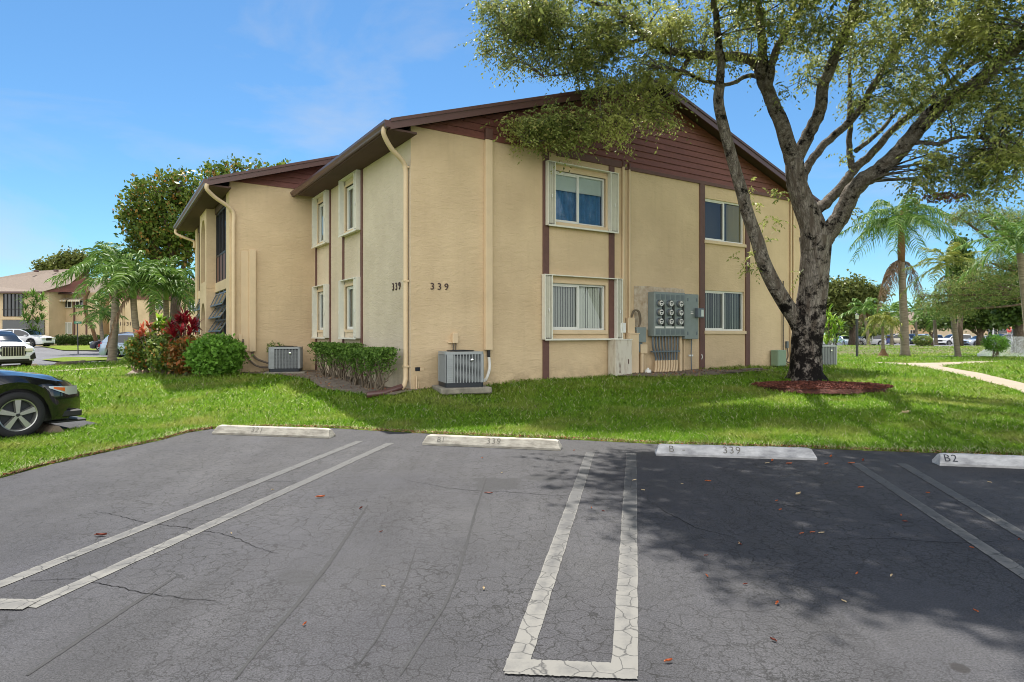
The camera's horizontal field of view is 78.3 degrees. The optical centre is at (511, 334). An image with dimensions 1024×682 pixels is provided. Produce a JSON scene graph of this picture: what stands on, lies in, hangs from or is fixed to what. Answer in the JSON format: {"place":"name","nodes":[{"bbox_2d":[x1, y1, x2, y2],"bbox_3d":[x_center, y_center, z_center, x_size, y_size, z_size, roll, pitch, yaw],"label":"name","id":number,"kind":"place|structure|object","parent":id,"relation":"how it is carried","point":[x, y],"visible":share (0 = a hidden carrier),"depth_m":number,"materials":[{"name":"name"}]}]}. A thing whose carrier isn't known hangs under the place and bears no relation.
{"place":"outdoors","nodes":[
{"label":"outdoors","id":0,"kind":"place"},
{"bbox_2d":[0,346,124,365],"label":"road","id":1,"kind":"structure","parent":0,"point":[41,353],"depth_m":43.14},
{"bbox_2d":[0,331,35,365],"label":"parked car","id":2,"kind":"object","parent":1,"relation":"on","point":[14,348],"visible":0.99,"depth_m":26.84,"materials":[{"name":"white paint"}]},
{"bbox_2d":[0,329,54,346],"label":"parked car","id":3,"kind":"object","parent":1,"relation":"on","point":[33,337],"visible":0.52,"depth_m":55.23,"materials":[{"name":"white paint"}]},
{"bbox_2d":[98,333,142,356],"bbox_3d":[-22.775,0.714,38.500,4.038,1.512,2.040,0,0,-18],"label":"parked car","id":4,"kind":"object","parent":1,"relation":"on","point":[103,343],"visible":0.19,"depth_m":37.43,"materials":[{"name":"blue paint"}]},
{"bbox_2d":[39,345,95,349],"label":"lawn island","id":5,"kind":"structure","parent":0,"point":[72,347],"depth_m":53.94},
{"bbox_2d":[42,356,126,361],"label":"lawn island","id":6,"kind":"structure","parent":0,"point":[63,359],"depth_m":35.26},
{"bbox_2d":[0,428,1023,681],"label":"parking lot","id":7,"kind":"structure","parent":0,"point":[916,616],"depth_m":4.08,"materials":[{"name":"asphalt"}]},
{"bbox_2d":[0,598,40,608],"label":"road marking","id":8,"kind":"object","parent":7,"relation":"on","point":[5,603],"visible":1,"depth_m":3.49,"materials":[{"name":"paint"}]},
{"bbox_2d":[26,576,176,674],"bbox_3d":[-2.111,1.498,3.326,0.036,0.001,1.130,0,0,3],"label":"tyre mark","id":9,"kind":"object","parent":7,"relation":"on","point":[106,621],"visible":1,"depth_m":3.22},
{"bbox_2d":[0,441,361,586],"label":"road marking","id":10,"kind":"object","parent":7,"relation":"on","point":[33,570],"visible":1,"depth_m":4.89,"materials":[{"name":"paint"}]},
{"bbox_2d":[28,443,392,607],"bbox_3d":[-2.162,1.496,6.042,0.112,0.001,5.277,0,0,11],"label":"road marking","id":11,"kind":"object","parent":7,"relation":"on","point":[57,593],"visible":1,"depth_m":4.57,"materials":[{"name":"paint"}]},
{"bbox_2d":[212,425,335,438],"bbox_3d":[-3.535,1.434,9.319,1.898,0.130,0.209,0,0,12],"label":"wheel stop","id":12,"kind":"object","parent":7,"relation":"on","point":[301,432],"visible":1,"depth_m":9.24,"materials":[{"name":"concrete"}]},
{"bbox_2d":[233,505,367,678],"bbox_3d":[-1.211,1.498,4.125,0.062,0.001,2.779,0,0,-1],"label":"tyre mark","id":13,"kind":"object","parent":7,"relation":"on","point":[301,598],"visible":1,"depth_m":3.59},
{"bbox_2d":[352,549,415,671],"bbox_3d":[-0.666,1.498,3.589,0.052,0.001,1.606,0,0,1],"label":"tyre mark","id":14,"kind":"object","parent":7,"relation":"on","point":[386,620],"visible":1,"depth_m":3.37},
{"bbox_2d":[400,478,486,674],"bbox_3d":[-0.333,1.498,4.644,0.099,0.001,3.777,0,0,3],"label":"tyre mark","id":15,"kind":"object","parent":7,"relation":"on","point":[446,599],"visible":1,"depth_m":3.73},
{"bbox_2d":[422,434,561,450],"bbox_3d":[-0.275,1.434,8.391,1.877,0.130,0.208,0,0,13],"label":"wheel stop","id":16,"kind":"object","parent":7,"relation":"on","point":[498,442],"visible":1,"depth_m":8.31,"materials":[{"name":"concrete"}]},
{"bbox_2d":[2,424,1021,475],"bbox_3d":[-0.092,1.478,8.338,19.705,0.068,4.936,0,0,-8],"label":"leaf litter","id":17,"kind":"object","parent":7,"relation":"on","point":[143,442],"visible":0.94,"depth_m":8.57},
{"bbox_2d":[503,452,594,670],"bbox_3d":[0.504,1.496,5.380,0.112,0.001,5.277,0,0,11],"label":"road marking","id":18,"kind":"object","parent":7,"relation":"on","point":[524,644],"visible":1,"depth_m":3.84,"materials":[{"name":"paint"}]},
{"bbox_2d":[504,658,636,678],"bbox_3d":[0.260,1.492,2.810,0.579,0.001,0.136,0,0,4],"label":"road marking","id":19,"kind":"object","parent":7,"relation":"on","point":[573,668],"visible":1,"depth_m":2.81,"materials":[{"name":"paint"}]},
{"bbox_2d":[611,453,637,675],"bbox_3d":[0.997,1.496,5.332,0.126,0.001,5.238,0,0,11],"label":"road marking","id":20,"kind":"object","parent":7,"relation":"on","point":[625,642],"visible":1,"depth_m":3.81,"materials":[{"name":"paint"}]},
{"bbox_2d":[655,444,816,459],"bbox_3d":[2.714,1.434,7.713,1.867,0.130,0.208,0,0,9],"label":"wheel stop","id":21,"kind":"object","parent":7,"relation":"on","point":[762,452],"visible":1,"depth_m":7.64,"materials":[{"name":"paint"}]},
{"bbox_2d":[851,463,1023,578],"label":"road marking","id":22,"kind":"object","parent":7,"relation":"on","point":[1006,562],"visible":1,"depth_m":4.89,"materials":[{"name":"paint"}]},
{"bbox_2d":[897,463,1023,539],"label":"road marking","id":23,"kind":"object","parent":7,"relation":"on","point":[1011,528],"visible":1,"depth_m":5.56,"materials":[{"name":"paint"}]},
{"bbox_2d":[932,453,1023,468],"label":"wheel stop","id":24,"kind":"object","parent":7,"relation":"on","point":[980,460],"visible":1,"depth_m":7.11,"materials":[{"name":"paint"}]},
{"bbox_2d":[0,335,1023,477],"bbox_3d":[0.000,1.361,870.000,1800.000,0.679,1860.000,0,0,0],"label":"ground","id":25,"kind":"structure","parent":0,"point":[503,390],"depth_m":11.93,"materials":[{"name":"plant"}]},
{"bbox_2d":[16,288,50,332],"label":"yucca","id":26,"kind":"object","parent":25,"relation":"on","point":[27,317],"visible":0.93,"depth_m":56.90,"materials":[{"name":"green plant"}]},
{"bbox_2d":[0,420,93,438],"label":"parking bay","id":27,"kind":"object","parent":25,"relation":"on","point":[65,425],"depth_m":10.44,"materials":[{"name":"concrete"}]},
{"bbox_2d":[0,369,85,437],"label":"parked car","id":28,"kind":"object","parent":27,"relation":"on","point":[31,402],"visible":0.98,"depth_m":9.18,"materials":[{"name":"black paint"}]},
{"bbox_2d":[36,422,63,434],"bbox_3d":[-7.439,1.434,9.897,1.793,0.130,0.208,0,0,39],"label":"wheel stop","id":29,"kind":"object","parent":27,"relation":"on","point":[46,427],"visible":0.35,"depth_m":9.44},
{"bbox_2d":[29,245,89,270],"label":"background tree","id":30,"kind":"object","parent":25,"relation":"on","point":[67,259],"visible":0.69,"depth_m":88.99,"materials":[{"name":"green plant"}]},
{"bbox_2d":[66,241,126,333],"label":"christmas palm","id":31,"kind":"object","parent":25,"relation":"on","point":[112,247],"visible":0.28,"depth_m":46.58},
{"bbox_2d":[44,244,149,361],"bbox_3d":[-20.956,-1.517,32.783,5.624,6.072,5.537,0,0,0],"label":"christmas palm","id":32,"kind":"object","parent":25,"relation":"on","point":[97,261],"visible":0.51,"depth_m":32.63,"materials":[{"name":"plant"}]},
{"bbox_2d":[0,269,194,345],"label":"apartment block","id":33,"kind":"structure","parent":25,"relation":"on","point":[60,305],"depth_m":65.97,"materials":[{"name":"beige paint"}]},
{"bbox_2d":[70,295,127,341],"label":"christmas palm","id":34,"kind":"object","parent":25,"relation":"on","point":[102,311],"visible":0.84,"depth_m":44.73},
{"bbox_2d":[83,290,97,340],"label":"dead palm frond","id":35,"kind":"object","parent":34,"relation":"hanging from","point":[94,335],"visible":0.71,"depth_m":45.90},
{"bbox_2d":[73,250,192,350],"bbox_3d":[-17.994,-1.258,30.248,4.597,5.596,5.157,0,0,0],"label":"christmas palm","id":36,"kind":"object","parent":25,"relation":"on","point":[123,274],"visible":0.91,"depth_m":29.45,"materials":[{"name":"plant"}]},
{"bbox_2d":[116,331,155,374],"bbox_3d":[-11.371,0.548,19.611,1.518,1.423,1.215,0,0,0],"label":"bush","id":37,"kind":"object","parent":25,"relation":"on","point":[135,355],"visible":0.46,"depth_m":19.30,"materials":[{"name":"green plant"}]},
{"bbox_2d":[88,256,194,334],"bbox_3d":[-17.727,-1.194,31.160,4.715,5.300,5.273,0,0,0],"label":"christmas palm","id":38,"kind":"object","parent":25,"relation":"on","point":[152,309],"visible":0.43,"depth_m":30.82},
{"bbox_2d":[134,319,167,372],"bbox_3d":[-10.967,0.364,19.121,1.556,1.647,0.719,0,0,20],"label":"ti plant","id":39,"kind":"object","parent":25,"relation":"on","point":[141,331],"visible":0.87,"depth_m":19.19,"materials":[{"name":"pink plant"}]},
{"bbox_2d":[120,255,194,328],"bbox_3d":[-17.617,-1.305,32.026,4.516,5.417,4.844,0,0,-24],"label":"christmas palm","id":40,"kind":"object","parent":25,"relation":"on","point":[182,272],"visible":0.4,"depth_m":31.88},
{"bbox_2d":[112,158,204,334],"bbox_3d":[-19.738,-4.285,36.101,6.138,11.391,3.922,0,0,0],"label":"background tree","id":41,"kind":"object","parent":25,"relation":"on","point":[153,224],"visible":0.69,"depth_m":35.36,"materials":[{"name":"green plant"}]},
{"bbox_2d":[149,313,171,372],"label":"croton plant","id":42,"kind":"object","parent":25,"relation":"on","point":[158,323],"visible":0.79,"depth_m":19.26,"materials":[{"name":"green plant"}]},
{"bbox_2d":[141,330,188,374],"bbox_3d":[-10.335,0.541,18.947,1.559,1.357,1.422,0,0,0],"label":"bush","id":43,"kind":"object","parent":25,"relation":"on","point":[158,342],"visible":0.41,"depth_m":18.59,"materials":[{"name":"green plant"}]},
{"bbox_2d":[159,334,200,374],"bbox_3d":[-9.394,0.594,18.211,1.344,1.214,1.214,0,0,0],"label":"bush","id":44,"kind":"object","parent":25,"relation":"on","point":[172,358],"visible":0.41,"depth_m":17.91,"materials":[{"name":"orange plant"}]},
{"bbox_2d":[162,307,203,342],"bbox_3d":[-9.674,0.167,18.590,1.331,2.034,1.157,0,0,0],"label":"ti plant","id":45,"kind":"object","parent":25,"relation":"on","point":[182,319],"visible":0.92,"depth_m":18.50,"materials":[{"name":"red plant"}]},
{"bbox_2d":[181,332,253,375],"bbox_3d":[-8.140,0.553,17.328,1.814,1.260,1.538,0,0,0],"label":"bush","id":46,"kind":"object","parent":25,"relation":"on","point":[214,354],"visible":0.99,"depth_m":16.98,"materials":[{"name":"green plant"}]},
{"bbox_2d":[245,370,426,394],"bbox_3d":[-4.760,1.177,15.617,2.326,0.162,7.656,0,0,-37],"label":"soil bed","id":47,"kind":"object","parent":25,"relation":"on","point":[347,385],"visible":0.56,"depth_m":14.96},
{"bbox_2d":[263,370,307,374],"bbox_3d":[-6.534,1.137,18.219,1.120,0.126,0.940,0,0,-13],"label":"equipment pad","id":48,"kind":"object","parent":47,"relation":"on","point":[302,371],"visible":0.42,"depth_m":17.79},
{"bbox_2d":[268,346,302,371],"bbox_3d":[-6.544,0.703,18.219,0.872,0.735,0.748,0,0,-13],"label":"ac condenser","id":49,"kind":"object","parent":48,"relation":"on","point":[285,358],"visible":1,"depth_m":17.92,"materials":[{"name":"grey"}]},
{"bbox_2d":[307,341,334,375],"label":"hedge shrub","id":50,"kind":"object","parent":47,"relation":"on","point":[316,354],"visible":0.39,"depth_m":17.03,"materials":[{"name":"green plant"}]},
{"bbox_2d":[313,342,339,376],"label":"hedge shrub","id":51,"kind":"object","parent":47,"relation":"on","point":[323,353],"visible":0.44,"depth_m":16.56,"materials":[{"name":"green plant"}]},
{"bbox_2d":[321,343,348,377],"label":"hedge shrub","id":52,"kind":"object","parent":47,"relation":"on","point":[332,372],"visible":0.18,"depth_m":16.11,"materials":[{"name":"green plant"}]},
{"bbox_2d":[326,343,349,379],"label":"hedge shrub","id":53,"kind":"object","parent":47,"relation":"on","point":[341,373],"visible":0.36,"depth_m":15.61,"materials":[{"name":"green plant"}]},
{"bbox_2d":[334,342,365,381],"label":"hedge shrub","id":54,"kind":"object","parent":47,"relation":"on","point":[341,346],"visible":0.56,"depth_m":15.15,"materials":[{"name":"green plant"}]},
{"bbox_2d":[341,348,367,384],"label":"hedge shrub","id":55,"kind":"object","parent":47,"relation":"on","point":[353,373],"visible":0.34,"depth_m":14.70,"materials":[{"name":"green plant"}]},
{"bbox_2d":[348,346,374,387],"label":"hedge shrub","id":56,"kind":"object","parent":47,"relation":"on","point":[365,383],"visible":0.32,"depth_m":14.24,"materials":[{"name":"green plant"}]},
{"bbox_2d":[354,349,390,388],"bbox_3d":[-3.039,0.784,13.773,0.660,0.951,0.794,0,0,-32],"label":"hedge shrub","id":57,"kind":"object","parent":47,"relation":"on","point":[364,365],"visible":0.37,"depth_m":13.71,"materials":[{"name":"green plant"}]},
{"bbox_2d":[363,346,400,390],"bbox_3d":[-2.752,0.747,13.291,0.706,0.995,0.812,0,0,-33],"label":"hedge shrub","id":58,"kind":"object","parent":47,"relation":"on","point":[380,354],"visible":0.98,"depth_m":13.21,"materials":[{"name":"green plant"}]},
{"bbox_2d":[432,385,491,394],"bbox_3d":[-1.060,1.147,13.146,1.060,0.126,0.980,0,0,-19],"label":"equipment pad","id":59,"kind":"object","parent":25,"relation":"on","point":[464,390],"visible":0.76,"depth_m":12.72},
{"bbox_2d":[438,350,483,387],"bbox_3d":[-1.070,0.703,13.145,0.812,0.755,0.788,0,0,-19],"label":"ac condenser","id":60,"kind":"object","parent":59,"relation":"on","point":[460,368],"visible":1,"depth_m":12.84,"materials":[{"name":"grey"}]},
{"bbox_2d":[173,79,819,397],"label":"apartment building","id":61,"kind":"structure","parent":25,"relation":"on","point":[421,240],"depth_m":16.15,"materials":[{"name":"beige paint"}]},
{"bbox_2d":[208,290,225,333],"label":"awning window","id":62,"kind":"structure","parent":61,"relation":"in","point":[220,297],"depth_m":19.47,"materials":[{"name":"white"}]},
{"bbox_2d":[216,206,225,282],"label":"porch window","id":63,"kind":"structure","parent":61,"relation":"in","point":[221,216],"depth_m":20.12,"materials":[{"name":"glass"}]},
{"bbox_2d":[311,190,328,248],"bbox_3d":[-5.544,-3.338,18.515,0.332,1.520,1.384,0,0,-33],"label":"window","id":64,"kind":"structure","parent":61,"relation":"in","point":[315,244],"depth_m":18.78,"materials":[{"name":"white"}]},
{"bbox_2d":[311,284,328,338],"bbox_3d":[-5.544,-0.648,18.515,0.332,1.560,1.384,0,0,-33],"label":"window","id":65,"kind":"structure","parent":61,"relation":"in","point":[325,293],"depth_m":18.92,"materials":[{"name":"white"}]},
{"bbox_2d":[338,169,359,237],"bbox_3d":[-4.132,-3.338,16.318,0.332,1.520,1.404,0,0,-33],"label":"window","id":66,"kind":"structure","parent":61,"relation":"in","point":[355,188],"depth_m":16.75,"materials":[{"name":"white"}]},
{"bbox_2d":[338,277,359,338],"bbox_3d":[-4.132,-0.648,16.318,0.332,1.560,1.404,0,0,-33],"label":"window","id":67,"kind":"structure","parent":61,"relation":"in","point":[355,286],"depth_m":16.75,"materials":[{"name":"white"}]},
{"bbox_2d":[541,274,622,339],"bbox_3d":[1.740,-0.638,15.691,2.478,1.580,0.327,0,0,-33],"label":"window","id":68,"kind":"structure","parent":61,"relation":"in","point":[548,284],"depth_m":15.74,"materials":[{"name":"white"}]},
{"bbox_2d":[546,160,618,233],"bbox_3d":[1.711,-3.358,15.691,2.232,1.560,0.357,0,0,-33],"label":"window","id":69,"kind":"structure","parent":61,"relation":"in","point":[572,200],"depth_m":15.80,"materials":[{"name":"white"}]},
{"bbox_2d":[626,309,641,332],"bbox_3d":[3.194,0.078,16.514,0.442,1.456,0.152,0,0,-33],"label":"junction box","id":70,"kind":"object","parent":61,"relation":"attached to","point":[630,325],"visible":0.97,"depth_m":16.44,"materials":[{"name":"beige paint"}]},
{"bbox_2d":[639,344,646,371],"bbox_3d":[3.466,0.645,16.690,0.240,0.750,0.130,0,0,-33],"label":"junction box","id":71,"kind":"object","parent":61,"relation":"attached to","point":[643,350],"visible":0.85,"depth_m":16.63,"materials":[{"name":"beige paint"}]},
{"bbox_2d":[648,292,684,335],"bbox_3d":[4.239,-0.535,17.071,1.190,1.190,0.348,0,0,-33],"label":"meter cabinet","id":72,"kind":"object","parent":61,"relation":"attached to","point":[666,313],"visible":1,"depth_m":16.90,"materials":[{"name":"grey metal"}]},
{"bbox_2d":[650,336,692,371],"bbox_3d":[4.407,0.496,17.272,1.773,1.292,0.138,0,0,-34],"label":"conduit bundle","id":73,"kind":"object","parent":61,"relation":"attached to","point":[670,365],"visible":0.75,"depth_m":17.14,"materials":[{"name":"beige paint"}]},
{"bbox_2d":[682,294,703,338],"bbox_3d":[5.020,-0.485,17.575,0.650,1.250,0.346,0,0,-33],"label":"switch cabinet","id":74,"kind":"object","parent":61,"relation":"attached to","point":[694,312],"visible":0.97,"depth_m":17.50,"materials":[{"name":"grey"}]},
{"bbox_2d":[704,198,746,247],"bbox_3d":[6.250,-3.275,18.705,1.876,1.310,0.300,0,0,-33],"label":"window","id":75,"kind":"structure","parent":61,"relation":"in","point":[734,221],"depth_m":18.90,"materials":[{"name":"white"}]},
{"bbox_2d":[704,290,746,333],"bbox_3d":[6.268,-0.635,18.676,1.876,1.270,0.232,0,0,-33],"label":"window","id":76,"kind":"structure","parent":61,"relation":"in","point":[721,330],"depth_m":18.70,"materials":[{"name":"white"}]},
{"bbox_2d":[0,344,1023,368],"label":"grass","id":77,"kind":"structure","parent":25,"relation":"on","point":[939,358],"depth_m":32.74,"materials":[{"name":"plant"}]},
{"bbox_2d":[196,153,290,178],"bbox_3d":[-14.392,-4.237,34.082,5.729,11.082,2.810,0,0,0],"label":"background tree","id":78,"kind":"object","parent":77,"relation":"on","point":[212,172],"visible":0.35,"depth_m":33.64,"materials":[{"name":"green plant"}]},
{"bbox_2d":[617,369,768,375],"bbox_3d":[5.008,1.032,16.994,5.300,0.072,1.350,0,0,-33],"label":"soil bed","id":79,"kind":"object","parent":25,"relation":"on","point":[687,372],"visible":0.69,"depth_m":16.75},
{"bbox_2d":[608,339,632,374],"bbox_3d":[2.776,0.593,16.142,0.590,0.935,0.305,0,0,-33],"label":"utility cabinet","id":80,"kind":"object","parent":79,"relation":"on","point":[619,356],"visible":0.9,"depth_m":16.01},
{"bbox_2d":[625,333,639,372],"bbox_3d":[3.149,0.515,16.456,0.350,1.090,0.200,0,0,-33],"label":"utility cabinet","id":81,"kind":"object","parent":79,"relation":"on","point":[635,351],"visible":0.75,"depth_m":16.41,"materials":[{"name":"metal"}]},
{"bbox_2d":[771,350,785,367],"bbox_3d":[8.375,0.780,19.772,0.440,0.560,0.270,0,0,-33],"label":"pedestal box","id":82,"kind":"object","parent":25,"relation":"on","point":[778,357],"visible":0.89,"depth_m":19.65,"materials":[{"name":"green plastic"}]},
{"bbox_2d":[759,384,887,393],"bbox_3d":[6.855,1.159,13.746,2.980,0.123,2.055,0,0,0],"label":"mulch ring","id":83,"kind":"object","parent":25,"relation":"on","point":[830,391],"visible":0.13,"depth_m":12.95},
{"bbox_2d":[454,0,1023,380],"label":"mahogany tree","id":84,"kind":"object","parent":83,"relation":"on","point":[974,30],"visible":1,"depth_m":14.26,"materials":[{"name":"green plant"}]},
{"bbox_2d":[751,380,893,390],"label":"wood chips","id":85,"kind":"object","parent":83,"relation":"on","point":[828,385],"visible":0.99,"depth_m":13.43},
{"bbox_2d":[822,344,836,365],"bbox_3d":[10.085,0.703,20.711,0.812,0.755,0.848,0,0,-17],"label":"ac condenser","id":86,"kind":"object","parent":25,"relation":"on","point":[829,354],"visible":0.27,"depth_m":20.39,"materials":[{"name":"grey"}]},
{"bbox_2d":[823,305,850,344],"bbox_3d":[12.260,0.026,24.035,1.622,2.422,1.206,0,0,0],"label":"dracaena","id":87,"kind":"object","parent":25,"relation":"on","point":[833,329],"visible":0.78,"depth_m":23.97,"materials":[{"name":"green plant"}]},
{"bbox_2d":[833,297,892,344],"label":"palm tree","id":88,"kind":"object","parent":25,"relation":"on","point":[864,315],"visible":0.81,"depth_m":61.93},
{"bbox_2d":[840,326,889,345],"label":"bush","id":89,"kind":"object","parent":25,"relation":"on","point":[861,331],"visible":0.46,"depth_m":86.53,"materials":[{"name":"green plant"}]},
{"bbox_2d":[861,312,902,348],"bbox_3d":[22.629,0.017,38.399,2.398,2.830,2.456,0,0,0],"label":"palm tree","id":90,"kind":"object","parent":25,"relation":"on","point":[882,318],"visible":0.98,"depth_m":38.41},
{"bbox_2d":[874,312,931,334],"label":"apartment block","id":91,"kind":"structure","parent":25,"relation":"on","point":[911,331],"depth_m":122.00,"materials":[{"name":"beige paint"}]},
{"bbox_2d":[838,194,975,355],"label":"queen palm","id":92,"kind":"object","parent":25,"relation":"on","point":[897,219],"visible":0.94,"depth_m":41.79,"materials":[{"name":"plant"}]},
{"bbox_2d":[910,301,950,345],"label":"background tree","id":93,"kind":"object","parent":25,"relation":"on","point":[921,323],"visible":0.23,"depth_m":73.50,"materials":[{"name":"green plant"}]},
{"bbox_2d":[900,241,989,356],"bbox_3d":[25.530,-1.914,36.811,4.023,6.780,4.353,0,0,0],"label":"palm tree","id":94,"kind":"object","parent":25,"relation":"on","point":[946,257],"visible":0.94,"depth_m":36.91,"materials":[{"name":"plant"}]},
{"bbox_2d":[941,232,982,345],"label":"background tree","id":95,"kind":"object","parent":25,"relation":"on","point":[960,323],"visible":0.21,"depth_m":59.75,"materials":[{"name":"green plant"}]},
{"bbox_2d":[907,197,1023,323],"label":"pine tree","id":96,"kind":"object","parent":25,"relation":"on","point":[964,288],"visible":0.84,"depth_m":33.84,"materials":[{"name":"plant"}]},
{"bbox_2d":[932,306,1014,336],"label":"apartment block","id":97,"kind":"structure","parent":25,"relation":"on","point":[946,332],"depth_m":106.45,"materials":[{"name":"beige paint"}]},
{"bbox_2d":[940,299,1012,345],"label":"background tree","id":98,"kind":"object","parent":25,"relation":"on","point":[983,323],"visible":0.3,"depth_m":61.36,"materials":[{"name":"green plant"}]},
{"bbox_2d":[952,209,1023,329],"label":"palm tree","id":99,"kind":"object","parent":25,"relation":"on","point":[1011,240],"visible":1,"depth_m":27.16,"materials":[{"name":"plant"}]},
{"bbox_2d":[980,334,1010,357],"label":"bush","id":100,"kind":"object","parent":25,"relation":"on","point":[998,340],"visible":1,"depth_m":35.82,"materials":[{"name":"green plant"}]},
{"bbox_2d":[977,336,1023,356],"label":"water spray","id":101,"kind":"object","parent":25,"relation":"on","point":[984,354],"visible":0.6,"depth_m":38.49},
{"bbox_2d":[0,0,1023,334],"label":"sky","id":102,"kind":"structure","parent":0,"point":[95,94],"materials":[{"name":"blue"}]},
{"bbox_2d":[823,341,975,346],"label":"road","id":103,"kind":"structure","parent":0,"point":[888,344],"depth_m":90.65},
{"bbox_2d":[825,269,895,345],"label":"background tree","id":104,"kind":"object","parent":103,"relation":"on","point":[842,292],"visible":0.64,"depth_m":76.89,"materials":[{"name":"green plant"}]},
{"bbox_2d":[858,334,886,344],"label":"parked car","id":105,"kind":"object","parent":103,"relation":"on","point":[876,339],"visible":0.42,"depth_m":89.11,"materials":[{"name":"white paint"}]},
{"bbox_2d":[862,301,918,344],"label":"palm tree","id":106,"kind":"object","parent":103,"relation":"on","point":[895,305],"visible":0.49,"depth_m":63.65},
{"bbox_2d":[896,300,939,345],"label":"palm tree","id":107,"kind":"object","parent":103,"relation":"on","point":[915,324],"visible":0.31,"depth_m":71.88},
{"bbox_2d":[911,300,944,344],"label":"palm tree","id":108,"kind":"object","parent":103,"relation":"on","point":[934,326],"visible":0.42,"depth_m":66.08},
{"bbox_2d":[837,346,1010,353],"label":"grass bank","id":109,"kind":"structure","parent":0,"point":[890,351],"depth_m":47.56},
{"bbox_2d":[911,334,933,345],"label":"bush","id":110,"kind":"object","parent":109,"relation":"on","point":[924,340],"visible":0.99,"depth_m":55.74,"materials":[{"name":"green plant"}]},
{"bbox_2d":[973,257,1023,352],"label":"background tree","id":111,"kind":"object","parent":109,"relation":"on","point":[1010,316],"visible":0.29,"depth_m":45.66,"materials":[{"name":"green plant"}]},
{"bbox_2d":[878,361,1023,392],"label":"sidewalk","id":112,"kind":"structure","parent":0,"point":[1006,382],"depth_m":18.48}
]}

